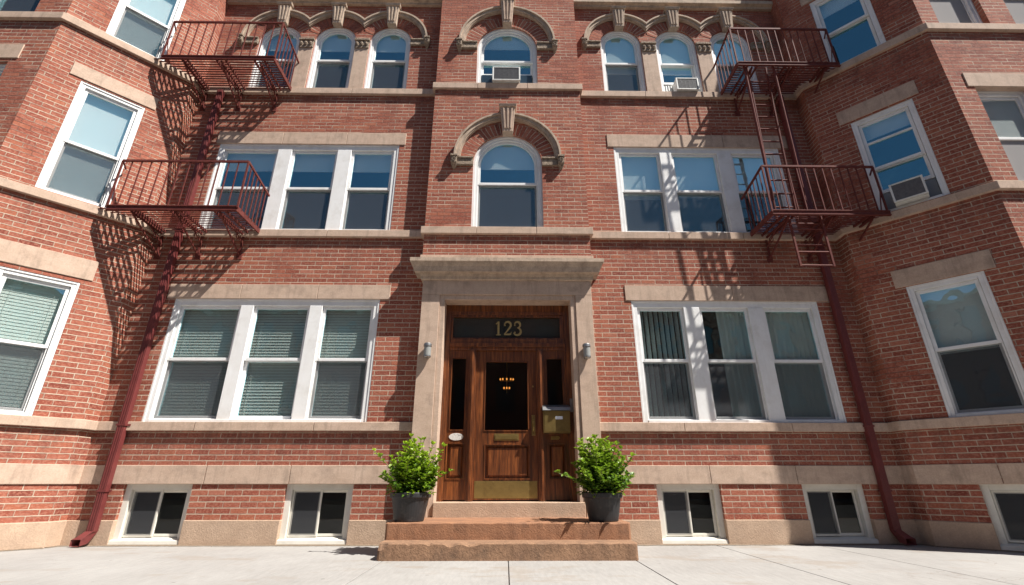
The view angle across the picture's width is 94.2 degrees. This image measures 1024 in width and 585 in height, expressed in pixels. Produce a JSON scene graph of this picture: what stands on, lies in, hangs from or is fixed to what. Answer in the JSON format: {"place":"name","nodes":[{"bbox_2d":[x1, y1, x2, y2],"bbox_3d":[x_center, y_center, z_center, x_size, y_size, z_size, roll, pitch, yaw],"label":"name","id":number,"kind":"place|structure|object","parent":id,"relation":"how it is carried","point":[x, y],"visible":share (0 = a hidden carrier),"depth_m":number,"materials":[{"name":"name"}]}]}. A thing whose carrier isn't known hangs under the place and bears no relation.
{"place":"outdoors","nodes":[
{"label":"outdoors","id":0,"kind":"place"},
{"bbox_2d":[127,532,860,533],"bbox_3d":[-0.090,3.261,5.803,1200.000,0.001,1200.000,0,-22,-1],"label":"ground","id":1,"kind":"structure","parent":0,"point":[296,533],"depth_m":8.85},
{"bbox_2d":[0,545,1023,584],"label":"pavement","id":2,"kind":"structure","parent":0,"point":[653,565],"depth_m":4.31,"materials":[{"name":"concrete"}]},
{"bbox_2d":[377,517,638,560],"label":"stone steps","id":3,"kind":"structure","parent":2,"relation":"on","point":[514,539],"depth_m":4.96,"materials":[{"name":"brown stone"}]},
{"bbox_2d":[372,433,452,521],"bbox_3d":[-1.178,2.096,5.431,0.866,0.934,0.676,13,-25,-29],"label":"potted shrub","id":4,"kind":"object","parent":3,"relation":"on","point":[413,483],"visible":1,"depth_m":5.29,"materials":[{"name":"green plant"}]},
{"bbox_2d":[555,434,636,521],"bbox_3d":[1.021,2.092,5.419,0.798,0.932,0.891,-15,-26,33],"label":"potted shrub","id":5,"kind":"object","parent":3,"relation":"on","point":[602,480],"visible":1,"depth_m":5.31,"materials":[{"name":"green plant"}]},
{"bbox_2d":[0,0,1023,550],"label":"apartment building","id":6,"kind":"structure","parent":2,"relation":"on","point":[424,184],"depth_m":6.98,"materials":[{"name":"red brick"}]},
{"bbox_2d":[0,64,6,75],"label":"window","id":7,"kind":"structure","parent":6,"relation":"in","point":[2,66],"depth_m":6.84,"materials":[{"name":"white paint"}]},
{"bbox_2d":[0,266,79,415],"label":"window","id":8,"kind":"structure","parent":6,"relation":"in","point":[42,352],"depth_m":6.05,"materials":[{"name":"white paint"}]},
{"bbox_2d":[35,81,144,207],"bbox_3d":[-6.188,-2.215,7.067,0.158,2.000,0.796,-20,-29,40],"label":"window","id":9,"kind":"structure","parent":6,"relation":"in","point":[98,130],"depth_m":7.04,"materials":[{"name":"white paint"}]},
{"bbox_2d":[106,0,185,60],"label":"window","id":10,"kind":"structure","parent":6,"relation":"in","point":[145,25],"depth_m":8.05,"materials":[{"name":"white paint"}]},
{"bbox_2d":[69,89,224,546],"bbox_3d":[-5.128,-0.265,7.022,0.205,7.108,0.180,0,-22,-1],"label":"downspout","id":11,"kind":"object","parent":6,"relation":"attached to","point":[95,518],"visible":0.95,"depth_m":6.59,"materials":[{"name":"red paint"}]},
{"bbox_2d":[108,484,192,544],"bbox_3d":[-4.504,2.874,6.210,0.866,0.900,0.611,0,-22,-1],"label":"basement window","id":12,"kind":"structure","parent":6,"relation":"in","point":[169,505],"depth_m":6.09,"materials":[{"name":"beige paint"}]},
{"bbox_2d":[98,159,269,259],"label":"fire escape balcony","id":13,"kind":"structure","parent":6,"relation":"attached to","point":[174,210],"depth_m":6.98,"materials":[{"name":"red metal"}]},
{"bbox_2d":[154,20,298,111],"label":"fire escape balcony","id":14,"kind":"structure","parent":6,"relation":"attached to","point":[228,59],"depth_m":8.05,"materials":[{"name":"red metal"}]},
{"bbox_2d":[141,299,379,421],"bbox_3d":[-3.451,0.899,6.791,3.006,1.874,0.158,0,-22,-1],"label":"window","id":15,"kind":"structure","parent":6,"relation":"in","point":[184,378],"depth_m":6.76,"materials":[{"name":"white paint"}]},
{"bbox_2d":[249,27,300,89],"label":"window","id":16,"kind":"structure","parent":6,"relation":"in","point":[294,35],"depth_m":9.05,"materials":[{"name":"white paint"}]},
{"bbox_2d":[197,144,399,229],"bbox_3d":[-3.421,-1.749,7.851,3.026,1.777,0.158,0,-22,-1],"label":"window","id":17,"kind":"structure","parent":6,"relation":"in","point":[281,160],"depth_m":7.95,"materials":[{"name":"white paint"}]},
{"bbox_2d":[276,484,353,544],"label":"basement window","id":18,"kind":"structure","parent":6,"relation":"in","point":[325,509],"depth_m":6.13,"materials":[{"name":"beige paint"}]},
{"bbox_2d":[306,28,355,87],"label":"window","id":19,"kind":"structure","parent":6,"relation":"in","point":[333,39],"depth_m":9.04,"materials":[{"name":"white paint"}]},
{"bbox_2d":[364,29,410,88],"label":"window","id":20,"kind":"structure","parent":6,"relation":"in","point":[386,40],"depth_m":9.04,"materials":[{"name":"white paint"}]},
{"bbox_2d":[423,342,431,357],"bbox_3d":[-1.162,0.798,6.546,0.116,0.205,0.123,0,-22,-1],"label":"wall lamp","id":21,"kind":"object","parent":6,"relation":"attached to","point":[427,349],"visible":1,"depth_m":6.50,"materials":[{"name":"metal"}]},
{"bbox_2d":[472,351,538,499],"bbox_3d":[-0.082,1.770,6.554,0.870,1.995,0.124,0,-22,-1],"label":"entrance door","id":22,"kind":"structure","parent":6,"relation":"in","point":[505,462],"depth_m":6.43,"materials":[{"name":"brown wood"}]},
{"bbox_2d":[481,66,531,82],"bbox_3d":[-0.093,-3.778,8.506,0.910,0.320,0.354,0,-22,-1],"label":"air conditioner","id":23,"kind":"object","parent":6,"relation":"attached to","point":[505,75],"visible":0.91,"depth_m":8.37,"materials":[{"name":"plastic"}]},
{"bbox_2d":[476,29,536,82],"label":"window","id":24,"kind":"structure","parent":6,"relation":"in","point":[500,39],"depth_m":8.85,"materials":[{"name":"white paint"}]},
{"bbox_2d":[500,363,513,392],"bbox_3d":[-0.086,0.985,7.948,0.235,1.380,0.094,0,-22,-1],"label":"chandelier","id":25,"kind":"object","parent":6,"relation":"hanging from","point":[506,380],"visible":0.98,"depth_m":7.74,"materials":[{"name":"gold metal"}]},
{"bbox_2d":[471,137,542,226],"bbox_3d":[-0.074,-1.832,7.757,1.126,1.899,0.138,0,-22,-1],"label":"window","id":26,"kind":"structure","parent":6,"relation":"in","point":[500,153],"depth_m":7.89,"materials":[{"name":"white paint"}]},
{"bbox_2d":[542,405,570,433],"bbox_3d":[0.604,1.716,6.484,0.380,0.384,0.144,0,-22,-1],"label":"mailbox","id":27,"kind":"object","parent":6,"relation":"attached to","point":[556,419],"visible":1,"depth_m":6.43,"materials":[{"name":"gold metal"}]},
{"bbox_2d":[570,399,572,411],"bbox_3d":[0.822,1.560,6.587,0.036,0.180,0.034,0,-22,-1],"label":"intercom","id":28,"kind":"object","parent":6,"relation":"attached to","point":[571,405],"visible":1,"depth_m":6.57,"materials":[{"name":"metal"}]},
{"bbox_2d":[582,343,590,358],"bbox_3d":[1.033,0.809,6.574,0.116,0.205,0.123,0,-22,-1],"label":"wall lamp","id":29,"kind":"object","parent":6,"relation":"attached to","point":[586,350],"visible":1,"depth_m":6.54,"materials":[{"name":"metal"}]},
{"bbox_2d":[601,31,645,90],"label":"window","id":30,"kind":"structure","parent":6,"relation":"in","point":[620,51],"depth_m":9.06,"materials":[{"name":"white paint"}]},
{"bbox_2d":[655,32,703,91],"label":"window","id":31,"kind":"structure","parent":6,"relation":"in","point":[675,51],"depth_m":9.08,"materials":[{"name":"white paint"}]},
{"bbox_2d":[664,78,699,91],"bbox_3d":[3.099,-3.690,8.712,0.620,0.280,0.354,0,-22,-1],"label":"air conditioner","id":32,"kind":"object","parent":6,"relation":"on","point":[686,84],"visible":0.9,"depth_m":8.56,"materials":[{"name":"plastic"}]},
{"bbox_2d":[656,484,728,543],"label":"basement window","id":33,"kind":"structure","parent":6,"relation":"in","point":[682,509],"depth_m":6.19,"materials":[{"name":"beige paint"}]},
{"bbox_2d":[613,147,797,233],"bbox_3d":[3.144,-1.715,7.934,2.836,1.777,0.158,0,-22,-1],"label":"window","id":34,"kind":"structure","parent":6,"relation":"in","point":[667,175],"depth_m":8.03,"materials":[{"name":"white paint"}]},
{"bbox_2d":[710,32,759,91],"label":"window","id":35,"kind":"structure","parent":6,"relation":"in","point":[716,41],"depth_m":9.11,"materials":[{"name":"white paint"}]},
{"bbox_2d":[631,301,846,422],"bbox_3d":[3.164,0.944,6.874,2.796,1.853,0.166,0,-22,-1],"label":"window","id":36,"kind":"structure","parent":6,"relation":"in","point":[776,360],"depth_m":6.84,"materials":[{"name":"white paint"}]},
{"bbox_2d":[713,27,840,115],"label":"fire escape balcony","id":37,"kind":"structure","parent":6,"relation":"attached to","point":[823,66],"depth_m":8.15,"materials":[{"name":"red metal"}]},
{"bbox_2d":[741,165,891,262],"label":"fire escape balcony","id":38,"kind":"structure","parent":6,"relation":"attached to","point":[868,214],"depth_m":7.08,"materials":[{"name":"red metal"}]},
{"bbox_2d":[743,66,806,221],"bbox_3d":[4.127,-2.442,7.556,0.530,2.872,0.260,0,-22,-1],"label":"fire escape ladder","id":39,"kind":"object","parent":38,"relation":"attached to","point":[749,82],"visible":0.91,"depth_m":7.57,"materials":[{"name":"red metal"}]},
{"bbox_2d":[788,216,835,266],"bbox_3d":[4.268,-0.737,6.815,0.496,0.815,0.058,0,-22,-1],"label":"drop ladder","id":40,"kind":"object","parent":38,"relation":"hanging from","point":[823,229],"visible":0.94,"depth_m":6.80,"materials":[{"name":"red metal"}]},
{"bbox_2d":[801,484,878,543],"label":"basement window","id":41,"kind":"structure","parent":6,"relation":"in","point":[824,513],"depth_m":6.20,"materials":[{"name":"beige paint"}]},
{"bbox_2d":[776,95,916,544],"bbox_3d":[4.803,-0.215,7.148,0.172,7.108,0.180,0,-22,-1],"label":"downspout","id":42,"kind":"object","parent":6,"relation":"attached to","point":[898,533],"visible":0.73,"depth_m":6.62,"materials":[{"name":"red paint"}]},
{"bbox_2d":[809,0,885,67],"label":"window","id":43,"kind":"structure","parent":6,"relation":"in","point":[821,9],"depth_m":8.30,"materials":[{"name":"white paint"}]},
{"bbox_2d":[851,99,949,211],"bbox_3d":[5.799,-2.071,7.185,0.796,1.820,0.158,-20,-29,40],"label":"window","id":44,"kind":"structure","parent":6,"relation":"in","point":[903,114],"depth_m":7.24,"materials":[{"name":"white paint"}]},
{"bbox_2d":[883,174,941,209],"bbox_3d":[5.773,-1.425,6.898,0.630,0.305,0.404,-20,-29,40],"label":"air conditioner","id":45,"kind":"object","parent":6,"relation":"attached to","point":[910,190],"visible":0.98,"depth_m":6.78,"materials":[{"name":"plastic"}]},
{"bbox_2d":[929,0,982,22],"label":"window","id":46,"kind":"structure","parent":6,"relation":"in","point":[946,11],"depth_m":7.62,"materials":[{"name":"white paint"}]},
{"bbox_2d":[906,271,1023,417],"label":"window","id":47,"kind":"structure","parent":6,"relation":"in","point":[962,313],"depth_m":6.17,"materials":[{"name":"white paint"}]},
{"bbox_2d":[977,91,1023,180],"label":"window","id":48,"kind":"structure","parent":6,"relation":"in","point":[1013,146],"depth_m":6.82,"materials":[{"name":"white paint"}]},
{"bbox_2d":[979,484,1023,550],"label":"basement window","id":49,"kind":"structure","parent":6,"relation":"in","point":[1004,502],"depth_m":5.57,"materials":[{"name":"beige paint"}]},
{"bbox_2d":[1003,0,1023,23],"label":"window","id":50,"kind":"structure","parent":6,"relation":"in","point":[1015,7],"depth_m":7.68,"materials":[{"name":"white paint"}]},
{"bbox_2d":[0,544,1023,552],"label":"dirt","id":51,"kind":"structure","parent":2,"relation":"on","point":[637,544],"depth_m":5.78,"materials":[{"name":"soil"}]},
{"bbox_2d":[12,544,1019,552],"bbox_3d":[-0.080,2.817,5.139,19.204,0.009,1.518,0,-22,-1],"label":"grit","id":52,"kind":"object","parent":2,"relation":"on","point":[371,545],"visible":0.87,"depth_m":5.77,"materials":[{"name":"grey gravel"}]}
]}

